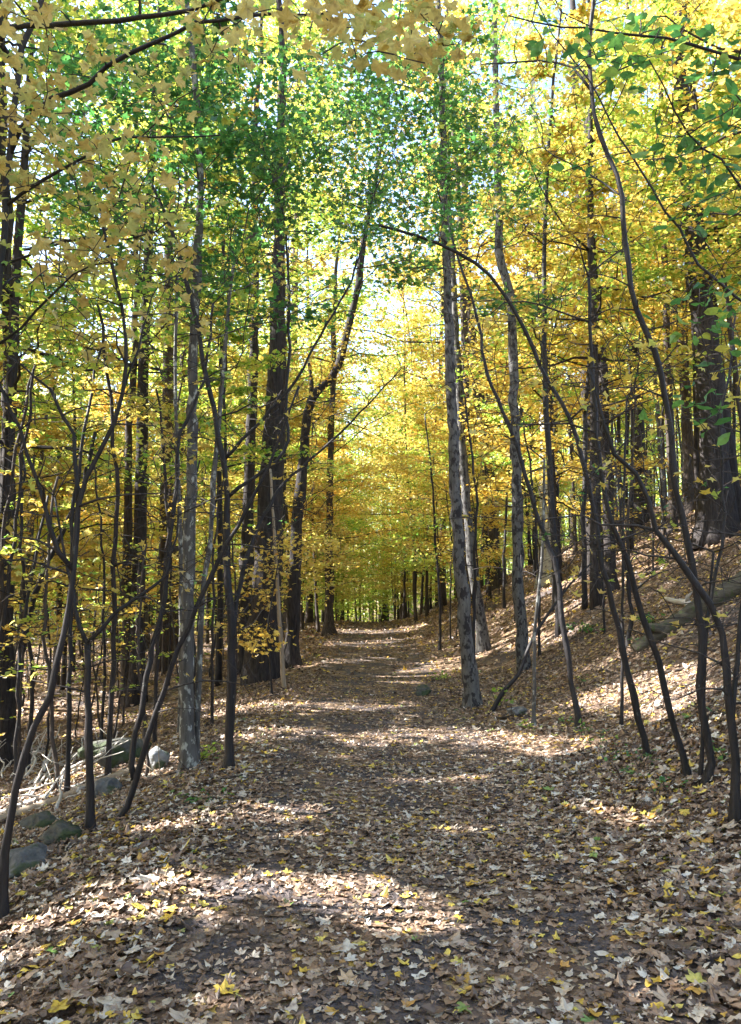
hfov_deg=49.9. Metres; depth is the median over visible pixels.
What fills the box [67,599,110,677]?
thin sapling
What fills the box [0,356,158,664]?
bushy maple
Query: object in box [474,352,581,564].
bushy maple
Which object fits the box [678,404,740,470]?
bushy maple
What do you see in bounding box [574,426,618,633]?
thin sapling
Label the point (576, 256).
slender tree
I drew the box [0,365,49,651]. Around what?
thin sapling
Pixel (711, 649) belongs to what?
fallen branch
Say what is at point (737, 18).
slender tree
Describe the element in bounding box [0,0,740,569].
sky
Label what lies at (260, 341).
slender tree
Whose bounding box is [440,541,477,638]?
thin sapling
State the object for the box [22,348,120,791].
thin sapling
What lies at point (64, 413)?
tall tree
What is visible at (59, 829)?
stone
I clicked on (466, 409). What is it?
thin sapling
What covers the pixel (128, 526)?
tree
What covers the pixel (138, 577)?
thin sapling
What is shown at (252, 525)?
thin sapling
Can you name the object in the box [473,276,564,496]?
slender tree
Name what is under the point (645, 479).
thin sapling
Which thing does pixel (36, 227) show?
slender tree
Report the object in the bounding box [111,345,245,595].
bushy maple
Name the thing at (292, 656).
tree
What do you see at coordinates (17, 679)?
thin sapling
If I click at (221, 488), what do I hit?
thin sapling
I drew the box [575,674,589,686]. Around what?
ground herb
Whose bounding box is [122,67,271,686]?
slender tree
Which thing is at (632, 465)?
thin sapling
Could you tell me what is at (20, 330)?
tall tree
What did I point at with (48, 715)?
thin sapling
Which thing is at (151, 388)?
tall tree
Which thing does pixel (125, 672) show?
thin sapling
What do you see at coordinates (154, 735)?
thin sapling
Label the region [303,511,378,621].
bushy maple
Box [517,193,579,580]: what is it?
slender tree
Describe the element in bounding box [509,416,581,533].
bushy maple
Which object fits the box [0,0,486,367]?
overhanging maple
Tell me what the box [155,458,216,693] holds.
thin sapling
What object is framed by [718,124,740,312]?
slender tree
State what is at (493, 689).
seedling
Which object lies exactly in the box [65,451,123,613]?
bushy maple
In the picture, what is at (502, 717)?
fallen branch
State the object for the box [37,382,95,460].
tall tree
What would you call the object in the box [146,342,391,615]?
bushy maple
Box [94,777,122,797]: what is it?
boulder
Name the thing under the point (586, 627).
fern
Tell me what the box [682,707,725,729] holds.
ground herb
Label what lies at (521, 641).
slope maple
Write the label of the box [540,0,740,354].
tall tree
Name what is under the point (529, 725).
seedling
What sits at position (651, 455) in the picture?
slender tree
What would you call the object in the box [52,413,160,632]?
bushy maple
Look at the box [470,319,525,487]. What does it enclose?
slender tree
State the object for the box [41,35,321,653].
tall tree
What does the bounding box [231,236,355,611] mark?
slender tree
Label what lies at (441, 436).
bushy maple
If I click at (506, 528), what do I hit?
thin sapling
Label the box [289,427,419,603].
arching maple
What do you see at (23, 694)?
thin sapling
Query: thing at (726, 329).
slender tree
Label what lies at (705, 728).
curving sapling
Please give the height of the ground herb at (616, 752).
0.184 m
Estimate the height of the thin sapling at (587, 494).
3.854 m
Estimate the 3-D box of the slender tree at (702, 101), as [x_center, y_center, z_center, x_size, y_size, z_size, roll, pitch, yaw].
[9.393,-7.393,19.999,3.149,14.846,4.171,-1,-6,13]
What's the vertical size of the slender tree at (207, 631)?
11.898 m
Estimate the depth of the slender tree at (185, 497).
26.07 m
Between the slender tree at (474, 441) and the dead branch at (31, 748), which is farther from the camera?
the slender tree at (474, 441)
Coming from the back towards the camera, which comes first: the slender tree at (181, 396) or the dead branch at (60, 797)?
the slender tree at (181, 396)
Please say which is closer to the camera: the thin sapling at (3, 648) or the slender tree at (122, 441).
the thin sapling at (3, 648)
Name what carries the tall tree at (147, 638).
on the ground
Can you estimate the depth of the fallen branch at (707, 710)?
6.75 m
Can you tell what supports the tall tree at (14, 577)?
on the ground
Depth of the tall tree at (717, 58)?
31.48 m
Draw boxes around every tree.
[0,0,182,768]
[0,0,243,776]
[0,199,123,709]
[0,202,45,395]
[0,223,74,467]
[0,228,79,476]
[0,258,66,520]
[0,407,50,604]
[1,0,324,707]
[18,336,101,618]
[19,0,354,673]
[22,55,326,650]
[23,323,114,672]
[28,338,99,625]
[35,63,211,705]
[36,365,105,532]
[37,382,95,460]
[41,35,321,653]
[82,246,161,651]
[82,484,120,628]
[87,351,158,625]
[87,398,121,627]
[106,298,218,675]
[108,231,222,497]
[121,0,444,457]
[121,437,159,623]
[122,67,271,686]
[132,347,230,542]
[139,205,334,692]
[149,281,267,623]
[150,428,207,549]
[150,459,159,625]
[151,318,256,642]
[155,192,317,625]
[162,0,420,630]
[197,361,258,509]
[198,476,236,626]
[230,183,394,622]
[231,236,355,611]
[233,327,268,435]
[243,164,463,635]
[285,0,583,604]
[297,329,367,504]
[304,129,566,607]
[305,358,391,621]
[321,364,401,620]
[341,273,446,618]
[348,350,413,621]
[368,352,448,609]
[385,366,438,616]
[396,0,740,609]
[427,397,438,608]
[434,219,580,425]
[434,411,501,515]
[437,383,510,561]
[445,292,524,600]
[447,314,557,609]
[458,292,509,582]
[468,0,619,638]
[469,366,510,587]
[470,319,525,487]
[471,330,509,473]
[472,108,684,610]
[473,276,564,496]
[476,405,503,583]
[480,271,582,577]
[496,322,577,553]
[503,206,654,543]
[506,415,538,564]
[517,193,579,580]
[517,226,582,568]
[524,242,582,552]
[526,227,617,524]
[540,0,740,283]
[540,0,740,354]
[553,258,661,422]
[556,270,625,415]
[559,418,582,537]
[560,395,581,497]
[594,181,682,549]
[597,136,675,531]
[599,88,691,534]
[599,247,648,521]
[602,13,735,514]
[604,245,674,412]
[605,327,652,488]
[609,186,676,528]
[610,0,740,515]
[610,246,693,506]
[610,410,650,453]
[613,96,724,521]
[615,338,674,456]
[621,0,740,458]
[623,411,658,477]
[629,398,680,506]
[633,134,735,352]
[633,204,728,520]
[640,223,691,501]
[643,252,729,496]
[647,345,692,407]
[649,306,693,482]
[663,33,740,286]
[677,2,740,230]
[683,4,740,306]
[685,3,740,218]
[689,219,740,444]
[708,172,740,339]
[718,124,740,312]
[720,244,740,412]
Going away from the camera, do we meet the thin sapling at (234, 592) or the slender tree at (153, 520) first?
the thin sapling at (234, 592)
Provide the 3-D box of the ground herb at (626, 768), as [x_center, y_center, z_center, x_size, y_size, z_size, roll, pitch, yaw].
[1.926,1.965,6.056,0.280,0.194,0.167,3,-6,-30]
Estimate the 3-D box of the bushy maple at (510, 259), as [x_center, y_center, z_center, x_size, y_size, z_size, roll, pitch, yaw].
[4.303,-3.420,18.924,6.230,12.071,6.467,-5,-7,42]
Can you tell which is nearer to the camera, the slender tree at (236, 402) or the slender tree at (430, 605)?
the slender tree at (236, 402)
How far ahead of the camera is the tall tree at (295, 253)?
34.97 m
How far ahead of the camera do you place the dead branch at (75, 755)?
10.54 m
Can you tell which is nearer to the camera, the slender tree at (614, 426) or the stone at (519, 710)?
the stone at (519, 710)
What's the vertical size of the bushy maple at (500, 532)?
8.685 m
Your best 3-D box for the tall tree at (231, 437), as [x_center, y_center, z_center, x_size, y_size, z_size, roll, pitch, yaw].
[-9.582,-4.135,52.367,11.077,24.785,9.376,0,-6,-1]
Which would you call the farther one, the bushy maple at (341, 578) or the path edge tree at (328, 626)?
the bushy maple at (341, 578)
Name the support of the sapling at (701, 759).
on the ground
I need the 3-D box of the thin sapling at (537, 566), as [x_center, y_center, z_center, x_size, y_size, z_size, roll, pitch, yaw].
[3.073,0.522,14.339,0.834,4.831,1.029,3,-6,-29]
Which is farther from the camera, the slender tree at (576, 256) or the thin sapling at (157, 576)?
the thin sapling at (157, 576)
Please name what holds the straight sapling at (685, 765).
on the ground
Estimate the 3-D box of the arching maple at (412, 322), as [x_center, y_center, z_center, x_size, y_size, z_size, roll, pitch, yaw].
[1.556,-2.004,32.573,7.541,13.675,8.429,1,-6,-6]
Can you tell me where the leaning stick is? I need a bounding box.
[488,563,591,713]
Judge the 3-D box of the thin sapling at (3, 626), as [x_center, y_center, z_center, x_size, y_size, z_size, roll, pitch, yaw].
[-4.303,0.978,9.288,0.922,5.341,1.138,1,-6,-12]
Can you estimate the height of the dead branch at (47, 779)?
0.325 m
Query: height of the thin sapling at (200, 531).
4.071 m
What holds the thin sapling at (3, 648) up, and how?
on the ground
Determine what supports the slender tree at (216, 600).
on the ground
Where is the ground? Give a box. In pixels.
[0,478,740,1023]
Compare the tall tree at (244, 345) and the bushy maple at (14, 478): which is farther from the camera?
the tall tree at (244, 345)
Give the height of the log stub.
0.293 m
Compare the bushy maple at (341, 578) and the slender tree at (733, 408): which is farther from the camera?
the bushy maple at (341, 578)
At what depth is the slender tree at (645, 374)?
30.09 m
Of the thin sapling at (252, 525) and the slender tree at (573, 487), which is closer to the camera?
the thin sapling at (252, 525)
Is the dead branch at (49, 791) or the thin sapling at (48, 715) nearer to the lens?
the dead branch at (49, 791)
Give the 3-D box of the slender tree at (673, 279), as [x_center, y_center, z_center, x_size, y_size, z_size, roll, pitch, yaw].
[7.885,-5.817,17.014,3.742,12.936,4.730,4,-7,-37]
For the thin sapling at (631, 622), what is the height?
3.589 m
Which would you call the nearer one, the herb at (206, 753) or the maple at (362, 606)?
the herb at (206, 753)
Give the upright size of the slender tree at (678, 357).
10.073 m
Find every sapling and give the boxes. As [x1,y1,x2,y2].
[0,346,328,834]
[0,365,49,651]
[0,368,47,644]
[0,403,58,770]
[0,476,100,791]
[0,495,68,790]
[0,526,44,762]
[0,643,11,650]
[1,509,34,636]
[11,398,167,704]
[13,546,42,705]
[14,27,471,770]
[19,578,77,765]
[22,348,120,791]
[24,180,454,819]
[24,603,39,699]
[29,558,59,686]
[51,542,124,687]
[60,304,159,775]
[63,619,99,737]
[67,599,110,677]
[73,459,125,739]
[75,576,121,737]
[75,584,102,691]
[75,591,110,705]
[93,604,147,738]
[96,540,121,697]
[99,558,150,724]
[100,174,322,760]
[104,544,178,776]
[109,542,168,724]
[125,389,199,744]
[146,569,174,620]
[149,470,178,684]
[154,583,208,698]
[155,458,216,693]
[175,487,235,667]
[196,447,241,725]
[208,564,239,676]
[216,606,226,663]
[217,517,250,705]
[219,557,252,637]
[233,508,287,609]
[281,531,312,607]
[286,547,318,608]
[312,22,740,757]
[354,106,661,728]
[407,149,740,777]
[417,0,740,787]
[435,481,466,639]
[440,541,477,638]
[444,383,511,657]
[451,222,740,826]
[457,417,611,727]
[466,497,496,615]
[471,564,498,608]
[492,498,504,594]
[500,464,538,622]
[510,410,557,657]
[521,311,740,728]
[523,481,546,575]
[550,413,703,648]
[572,466,740,780]
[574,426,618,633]
[574,428,627,541]
[594,431,646,584]
[609,331,649,592]
[633,402,665,577]
[640,439,683,559]
[643,406,672,547]
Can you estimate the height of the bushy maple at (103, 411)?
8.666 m
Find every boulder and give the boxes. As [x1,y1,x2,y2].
[9,842,47,878]
[19,810,57,830]
[77,737,151,768]
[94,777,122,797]
[149,746,169,771]
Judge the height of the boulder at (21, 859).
0.224 m
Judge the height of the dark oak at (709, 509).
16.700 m
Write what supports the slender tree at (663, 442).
on the ground
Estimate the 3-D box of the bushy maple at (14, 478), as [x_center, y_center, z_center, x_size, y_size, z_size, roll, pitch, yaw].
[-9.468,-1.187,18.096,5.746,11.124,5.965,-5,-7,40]
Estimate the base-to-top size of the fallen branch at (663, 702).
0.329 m
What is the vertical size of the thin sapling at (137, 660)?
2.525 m
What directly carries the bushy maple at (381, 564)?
on the ground
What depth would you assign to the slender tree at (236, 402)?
32.19 m
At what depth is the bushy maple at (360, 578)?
37.66 m
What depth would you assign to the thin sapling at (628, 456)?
15.15 m
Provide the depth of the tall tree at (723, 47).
13.73 m
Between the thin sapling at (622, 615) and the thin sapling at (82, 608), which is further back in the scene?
the thin sapling at (82, 608)
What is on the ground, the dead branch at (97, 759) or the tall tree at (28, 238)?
the tall tree at (28, 238)
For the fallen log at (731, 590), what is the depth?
10.91 m
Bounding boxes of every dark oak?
[396,24,507,592]
[484,0,733,596]
[488,0,739,578]
[498,0,740,549]
[559,0,702,524]
[687,12,740,521]
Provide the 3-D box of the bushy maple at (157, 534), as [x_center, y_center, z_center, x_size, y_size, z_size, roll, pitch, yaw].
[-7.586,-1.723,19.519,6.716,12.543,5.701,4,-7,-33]
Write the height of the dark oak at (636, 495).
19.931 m
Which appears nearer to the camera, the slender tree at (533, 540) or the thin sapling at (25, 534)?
the thin sapling at (25, 534)
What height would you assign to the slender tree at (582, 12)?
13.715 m
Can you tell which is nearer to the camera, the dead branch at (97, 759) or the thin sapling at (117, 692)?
the dead branch at (97, 759)
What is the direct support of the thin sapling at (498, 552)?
on the ground
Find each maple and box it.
[0,0,354,772]
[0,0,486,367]
[0,89,330,918]
[0,172,197,686]
[0,211,109,589]
[0,274,64,600]
[0,304,213,689]
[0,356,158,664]
[1,353,94,606]
[18,470,109,636]
[37,383,203,658]
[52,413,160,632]
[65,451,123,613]
[86,462,134,595]
[106,416,242,597]
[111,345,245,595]
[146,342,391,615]
[149,397,240,624]
[149,430,216,584]
[149,476,216,602]
[150,416,338,595]
[156,432,313,605]
[203,342,356,637]
[209,352,430,631]
[209,482,365,693]
[214,384,386,629]
[214,391,336,585]
[254,428,390,595]
[282,593,338,613]
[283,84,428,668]
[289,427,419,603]
[295,0,582,710]
[302,464,391,621]
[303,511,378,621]
[307,468,349,592]
[310,566,354,612]
[313,560,343,609]
[315,502,362,616]
[317,465,390,620]
[333,307,487,622]
[335,389,452,618]
[337,497,399,621]
[339,558,379,611]
[348,492,391,619]
[353,545,391,621]
[355,412,479,614]
[357,422,511,613]
[360,427,449,619]
[362,495,452,617]
[366,489,425,593]
[369,537,420,618]
[371,379,484,615]
[373,340,572,622]
[374,0,550,654]
[374,554,424,609]
[377,401,471,650]
[384,0,654,673]
[403,542,452,599]
[413,432,510,566]
[425,511,532,558]
[431,109,691,611]
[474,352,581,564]
[477,467,532,569]
[477,471,529,563]
[501,460,578,547]
[506,0,740,445]
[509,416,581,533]
[569,368,681,495]
[616,248,740,449]
[656,422,739,496]
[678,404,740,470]
[680,196,740,380]
[731,406,740,475]
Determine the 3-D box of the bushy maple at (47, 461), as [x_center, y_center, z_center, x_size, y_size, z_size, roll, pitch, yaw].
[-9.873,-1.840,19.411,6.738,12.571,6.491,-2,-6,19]
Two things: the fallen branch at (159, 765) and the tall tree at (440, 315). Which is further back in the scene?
the tall tree at (440, 315)
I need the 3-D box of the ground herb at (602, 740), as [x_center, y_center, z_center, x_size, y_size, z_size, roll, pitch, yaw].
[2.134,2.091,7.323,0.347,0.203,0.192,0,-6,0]
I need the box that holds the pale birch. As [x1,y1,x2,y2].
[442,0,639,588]
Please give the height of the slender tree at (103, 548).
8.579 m
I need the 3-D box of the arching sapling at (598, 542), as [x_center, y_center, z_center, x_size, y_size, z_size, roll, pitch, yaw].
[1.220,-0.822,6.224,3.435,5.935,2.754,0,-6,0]
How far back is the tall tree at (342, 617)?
57.12 m
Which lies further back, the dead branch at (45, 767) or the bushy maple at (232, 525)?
the bushy maple at (232, 525)
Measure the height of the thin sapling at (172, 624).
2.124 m
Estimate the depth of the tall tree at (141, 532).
16.04 m
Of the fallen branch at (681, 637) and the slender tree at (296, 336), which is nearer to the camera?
the fallen branch at (681, 637)
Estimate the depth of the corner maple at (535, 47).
4.15 m
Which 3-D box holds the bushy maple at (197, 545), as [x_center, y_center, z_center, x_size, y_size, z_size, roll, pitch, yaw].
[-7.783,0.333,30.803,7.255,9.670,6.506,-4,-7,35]
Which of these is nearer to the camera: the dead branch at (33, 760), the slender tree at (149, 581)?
the dead branch at (33, 760)
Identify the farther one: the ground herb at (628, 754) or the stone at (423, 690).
the stone at (423, 690)
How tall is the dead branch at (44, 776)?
0.400 m
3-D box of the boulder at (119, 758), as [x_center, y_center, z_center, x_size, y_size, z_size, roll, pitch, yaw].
[-2.909,2.747,8.964,0.824,0.365,0.570,0,-6,0]
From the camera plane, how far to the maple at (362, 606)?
53.66 m
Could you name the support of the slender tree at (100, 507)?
on the ground
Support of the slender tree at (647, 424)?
on the ground
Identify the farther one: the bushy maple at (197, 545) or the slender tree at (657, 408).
the bushy maple at (197, 545)
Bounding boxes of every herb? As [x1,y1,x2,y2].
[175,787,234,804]
[200,741,222,761]
[429,670,450,679]
[557,714,573,725]
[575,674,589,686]
[577,718,592,735]
[582,729,617,744]
[589,743,626,759]
[604,757,635,780]
[626,748,661,769]
[640,773,688,798]
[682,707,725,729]
[712,740,729,759]
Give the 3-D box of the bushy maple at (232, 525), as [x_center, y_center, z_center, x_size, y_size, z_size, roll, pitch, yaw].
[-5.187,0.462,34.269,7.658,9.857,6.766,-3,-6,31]
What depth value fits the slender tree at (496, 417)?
22.49 m
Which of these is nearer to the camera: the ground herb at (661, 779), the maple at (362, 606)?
the ground herb at (661, 779)
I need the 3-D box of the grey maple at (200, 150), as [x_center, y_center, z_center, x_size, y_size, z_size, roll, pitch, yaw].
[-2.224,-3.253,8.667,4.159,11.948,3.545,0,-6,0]
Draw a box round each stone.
[38,820,82,845]
[415,684,430,695]
[506,706,526,716]
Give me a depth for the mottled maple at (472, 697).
11.25 m
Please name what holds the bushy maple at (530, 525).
on the ground
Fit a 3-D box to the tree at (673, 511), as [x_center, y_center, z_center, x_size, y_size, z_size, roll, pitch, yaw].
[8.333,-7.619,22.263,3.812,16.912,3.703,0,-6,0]
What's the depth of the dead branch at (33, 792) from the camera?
9.80 m
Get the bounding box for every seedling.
[489,677,514,710]
[521,719,535,732]
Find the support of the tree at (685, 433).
on the ground
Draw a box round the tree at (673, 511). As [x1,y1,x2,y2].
[607,0,730,534]
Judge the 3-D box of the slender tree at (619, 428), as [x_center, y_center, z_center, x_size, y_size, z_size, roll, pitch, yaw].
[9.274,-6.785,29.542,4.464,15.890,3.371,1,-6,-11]
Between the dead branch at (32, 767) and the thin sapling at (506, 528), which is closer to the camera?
the dead branch at (32, 767)
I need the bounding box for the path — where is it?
[74,622,721,1023]
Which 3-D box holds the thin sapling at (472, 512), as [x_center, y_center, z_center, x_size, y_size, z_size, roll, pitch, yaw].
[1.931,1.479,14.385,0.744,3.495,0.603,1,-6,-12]
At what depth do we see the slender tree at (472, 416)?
32.01 m
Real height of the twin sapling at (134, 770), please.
5.081 m
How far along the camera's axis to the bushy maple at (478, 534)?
45.98 m
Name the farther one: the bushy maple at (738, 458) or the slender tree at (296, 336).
the bushy maple at (738, 458)
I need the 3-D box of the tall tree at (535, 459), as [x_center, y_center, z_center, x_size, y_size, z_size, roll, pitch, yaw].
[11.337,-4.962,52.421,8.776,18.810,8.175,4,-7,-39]
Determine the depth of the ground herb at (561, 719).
8.71 m
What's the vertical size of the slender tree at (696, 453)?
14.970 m
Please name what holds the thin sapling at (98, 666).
on the ground
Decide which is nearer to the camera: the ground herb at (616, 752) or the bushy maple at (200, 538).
the ground herb at (616, 752)
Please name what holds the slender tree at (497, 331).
on the ground
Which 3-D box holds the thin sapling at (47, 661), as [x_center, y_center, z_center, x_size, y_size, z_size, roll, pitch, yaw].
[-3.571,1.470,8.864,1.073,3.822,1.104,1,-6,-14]
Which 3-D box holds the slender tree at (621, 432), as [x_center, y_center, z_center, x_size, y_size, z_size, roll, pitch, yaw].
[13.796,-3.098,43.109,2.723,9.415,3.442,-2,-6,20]
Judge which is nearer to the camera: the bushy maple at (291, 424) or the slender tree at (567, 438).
the bushy maple at (291, 424)
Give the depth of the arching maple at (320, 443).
28.65 m
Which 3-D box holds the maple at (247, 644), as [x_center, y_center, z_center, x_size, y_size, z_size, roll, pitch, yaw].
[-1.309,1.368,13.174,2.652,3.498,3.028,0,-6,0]
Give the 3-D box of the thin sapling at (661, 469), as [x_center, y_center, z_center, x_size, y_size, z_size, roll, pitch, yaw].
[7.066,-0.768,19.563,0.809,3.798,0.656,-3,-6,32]
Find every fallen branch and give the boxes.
[141,742,168,775]
[177,758,196,778]
[220,770,242,783]
[497,706,515,719]
[585,656,624,675]
[598,650,634,663]
[654,677,675,708]
[663,628,694,638]
[664,657,696,673]
[684,685,725,714]
[691,644,717,651]
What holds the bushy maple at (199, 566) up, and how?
on the ground
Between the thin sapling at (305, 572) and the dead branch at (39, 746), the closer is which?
the dead branch at (39, 746)
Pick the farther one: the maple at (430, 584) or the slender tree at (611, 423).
the maple at (430, 584)
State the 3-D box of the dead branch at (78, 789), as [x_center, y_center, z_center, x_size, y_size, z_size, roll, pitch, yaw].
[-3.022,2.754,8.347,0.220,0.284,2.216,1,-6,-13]
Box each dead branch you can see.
[0,739,11,778]
[9,728,46,779]
[13,773,61,791]
[17,739,49,777]
[25,733,49,775]
[28,749,50,793]
[29,753,76,798]
[31,729,49,762]
[31,742,65,794]
[32,755,52,786]
[36,724,60,771]
[38,739,76,783]
[42,747,72,810]
[48,736,83,780]
[54,775,85,803]
[58,759,94,792]
[71,728,128,769]
[71,731,122,766]
[71,732,127,773]
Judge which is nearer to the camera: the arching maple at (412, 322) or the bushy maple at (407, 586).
the arching maple at (412, 322)
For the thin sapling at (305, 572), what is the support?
on the ground
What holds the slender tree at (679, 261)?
on the ground
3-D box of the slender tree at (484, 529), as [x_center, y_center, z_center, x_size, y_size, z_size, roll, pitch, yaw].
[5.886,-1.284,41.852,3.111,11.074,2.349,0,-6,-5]
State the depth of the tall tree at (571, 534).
44.08 m
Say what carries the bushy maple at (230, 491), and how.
on the ground
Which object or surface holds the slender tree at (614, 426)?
on the ground
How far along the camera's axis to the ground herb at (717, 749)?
5.67 m
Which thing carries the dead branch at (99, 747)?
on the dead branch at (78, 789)
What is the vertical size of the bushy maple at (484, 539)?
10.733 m
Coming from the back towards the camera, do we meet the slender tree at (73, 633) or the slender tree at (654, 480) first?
the slender tree at (654, 480)
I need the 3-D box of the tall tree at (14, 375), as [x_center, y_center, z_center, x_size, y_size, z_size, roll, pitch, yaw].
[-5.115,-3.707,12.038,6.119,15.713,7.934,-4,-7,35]
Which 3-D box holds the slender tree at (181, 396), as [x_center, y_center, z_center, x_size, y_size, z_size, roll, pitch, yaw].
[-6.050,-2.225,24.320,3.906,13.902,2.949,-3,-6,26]
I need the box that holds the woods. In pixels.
[13,293,740,627]
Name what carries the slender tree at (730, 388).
on the ground
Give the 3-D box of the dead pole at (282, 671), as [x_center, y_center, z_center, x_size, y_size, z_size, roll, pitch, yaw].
[-1.548,1.186,13.349,0.353,3.869,0.088,0,-6,0]
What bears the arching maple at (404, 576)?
on the ground
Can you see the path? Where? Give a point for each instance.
(220, 876)
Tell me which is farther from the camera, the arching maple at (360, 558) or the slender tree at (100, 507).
the arching maple at (360, 558)
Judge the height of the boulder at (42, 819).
0.205 m
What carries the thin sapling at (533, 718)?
on the ground
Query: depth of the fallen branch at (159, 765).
7.72 m
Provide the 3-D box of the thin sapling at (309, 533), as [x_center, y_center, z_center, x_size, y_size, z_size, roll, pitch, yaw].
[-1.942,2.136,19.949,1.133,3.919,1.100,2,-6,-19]
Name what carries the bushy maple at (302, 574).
on the ground
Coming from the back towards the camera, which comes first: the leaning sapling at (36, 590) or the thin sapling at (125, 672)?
the leaning sapling at (36, 590)
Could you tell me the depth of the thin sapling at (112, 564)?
8.54 m
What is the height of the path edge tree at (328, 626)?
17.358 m
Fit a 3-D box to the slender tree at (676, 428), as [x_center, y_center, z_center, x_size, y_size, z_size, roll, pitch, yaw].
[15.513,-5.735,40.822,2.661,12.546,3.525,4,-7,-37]
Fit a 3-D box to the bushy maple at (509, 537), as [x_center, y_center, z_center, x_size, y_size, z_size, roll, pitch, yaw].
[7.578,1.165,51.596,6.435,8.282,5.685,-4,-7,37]
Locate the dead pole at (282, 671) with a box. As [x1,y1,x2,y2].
[269,469,286,688]
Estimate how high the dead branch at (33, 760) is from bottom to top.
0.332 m
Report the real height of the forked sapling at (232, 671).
7.509 m
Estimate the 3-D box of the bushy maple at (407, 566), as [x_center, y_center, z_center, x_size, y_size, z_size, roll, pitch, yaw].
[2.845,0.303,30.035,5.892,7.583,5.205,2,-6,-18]
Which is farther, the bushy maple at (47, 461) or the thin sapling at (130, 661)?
the bushy maple at (47, 461)
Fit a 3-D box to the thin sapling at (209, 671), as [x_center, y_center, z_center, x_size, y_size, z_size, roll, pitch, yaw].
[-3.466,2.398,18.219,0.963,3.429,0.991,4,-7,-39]
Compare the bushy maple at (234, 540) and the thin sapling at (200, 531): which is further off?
the bushy maple at (234, 540)
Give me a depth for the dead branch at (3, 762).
9.99 m
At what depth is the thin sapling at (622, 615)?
8.02 m
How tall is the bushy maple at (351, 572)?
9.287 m
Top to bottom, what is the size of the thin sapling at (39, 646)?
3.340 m
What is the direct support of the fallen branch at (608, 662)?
on the ground
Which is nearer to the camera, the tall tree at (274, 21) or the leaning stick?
the leaning stick
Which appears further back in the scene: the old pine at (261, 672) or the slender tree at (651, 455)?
the slender tree at (651, 455)
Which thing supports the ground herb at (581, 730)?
on the ground
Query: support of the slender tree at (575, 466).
on the ground
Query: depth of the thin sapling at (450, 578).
23.00 m
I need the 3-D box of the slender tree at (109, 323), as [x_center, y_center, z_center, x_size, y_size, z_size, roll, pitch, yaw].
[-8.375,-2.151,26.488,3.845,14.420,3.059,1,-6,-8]
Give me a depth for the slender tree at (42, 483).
15.19 m
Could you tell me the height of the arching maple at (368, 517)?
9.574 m
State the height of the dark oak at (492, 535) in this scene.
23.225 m
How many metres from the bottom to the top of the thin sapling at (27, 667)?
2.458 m
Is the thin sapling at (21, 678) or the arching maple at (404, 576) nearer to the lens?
the thin sapling at (21, 678)
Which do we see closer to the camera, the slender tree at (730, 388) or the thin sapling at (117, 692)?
the thin sapling at (117, 692)
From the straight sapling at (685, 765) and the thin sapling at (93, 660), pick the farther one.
the thin sapling at (93, 660)
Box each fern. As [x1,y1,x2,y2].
[559,621,603,635]
[636,612,666,624]
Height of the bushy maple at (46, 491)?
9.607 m
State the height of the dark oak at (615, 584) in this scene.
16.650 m
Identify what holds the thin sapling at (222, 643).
on the ground
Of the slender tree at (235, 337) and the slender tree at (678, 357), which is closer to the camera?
the slender tree at (235, 337)
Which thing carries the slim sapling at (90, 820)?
on the ground
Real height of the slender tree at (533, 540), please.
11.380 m
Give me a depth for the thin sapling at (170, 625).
17.73 m
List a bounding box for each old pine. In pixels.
[177,0,400,685]
[203,0,369,674]
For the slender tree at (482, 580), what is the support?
on the ground
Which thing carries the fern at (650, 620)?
on the ground
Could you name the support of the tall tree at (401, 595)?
on the ground
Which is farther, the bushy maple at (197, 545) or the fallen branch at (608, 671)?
the bushy maple at (197, 545)
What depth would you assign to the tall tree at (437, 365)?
57.69 m
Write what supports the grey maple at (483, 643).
on the ground
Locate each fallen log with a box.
[0,765,136,821]
[0,774,103,812]
[630,571,740,653]
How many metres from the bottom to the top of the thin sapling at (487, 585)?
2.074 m
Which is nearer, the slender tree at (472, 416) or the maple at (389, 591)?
the slender tree at (472, 416)
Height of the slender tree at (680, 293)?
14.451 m
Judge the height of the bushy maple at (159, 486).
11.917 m
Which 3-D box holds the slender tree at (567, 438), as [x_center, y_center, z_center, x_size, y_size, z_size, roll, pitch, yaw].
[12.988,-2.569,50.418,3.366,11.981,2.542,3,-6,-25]
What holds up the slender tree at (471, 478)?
on the ground
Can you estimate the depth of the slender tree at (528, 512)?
39.98 m
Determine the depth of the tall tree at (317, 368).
58.62 m
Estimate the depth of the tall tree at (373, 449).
60.75 m
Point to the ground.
(72, 1008)
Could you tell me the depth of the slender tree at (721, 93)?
15.80 m
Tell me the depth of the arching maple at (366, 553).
65.63 m
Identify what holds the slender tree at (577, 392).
on the ground
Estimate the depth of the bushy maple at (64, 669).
17.50 m
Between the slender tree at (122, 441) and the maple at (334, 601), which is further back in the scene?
the maple at (334, 601)
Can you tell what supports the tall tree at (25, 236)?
on the ground
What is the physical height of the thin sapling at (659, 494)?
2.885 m
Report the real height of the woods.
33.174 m
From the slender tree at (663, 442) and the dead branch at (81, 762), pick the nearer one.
the dead branch at (81, 762)
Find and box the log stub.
[664,592,692,605]
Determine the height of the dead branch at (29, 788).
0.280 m

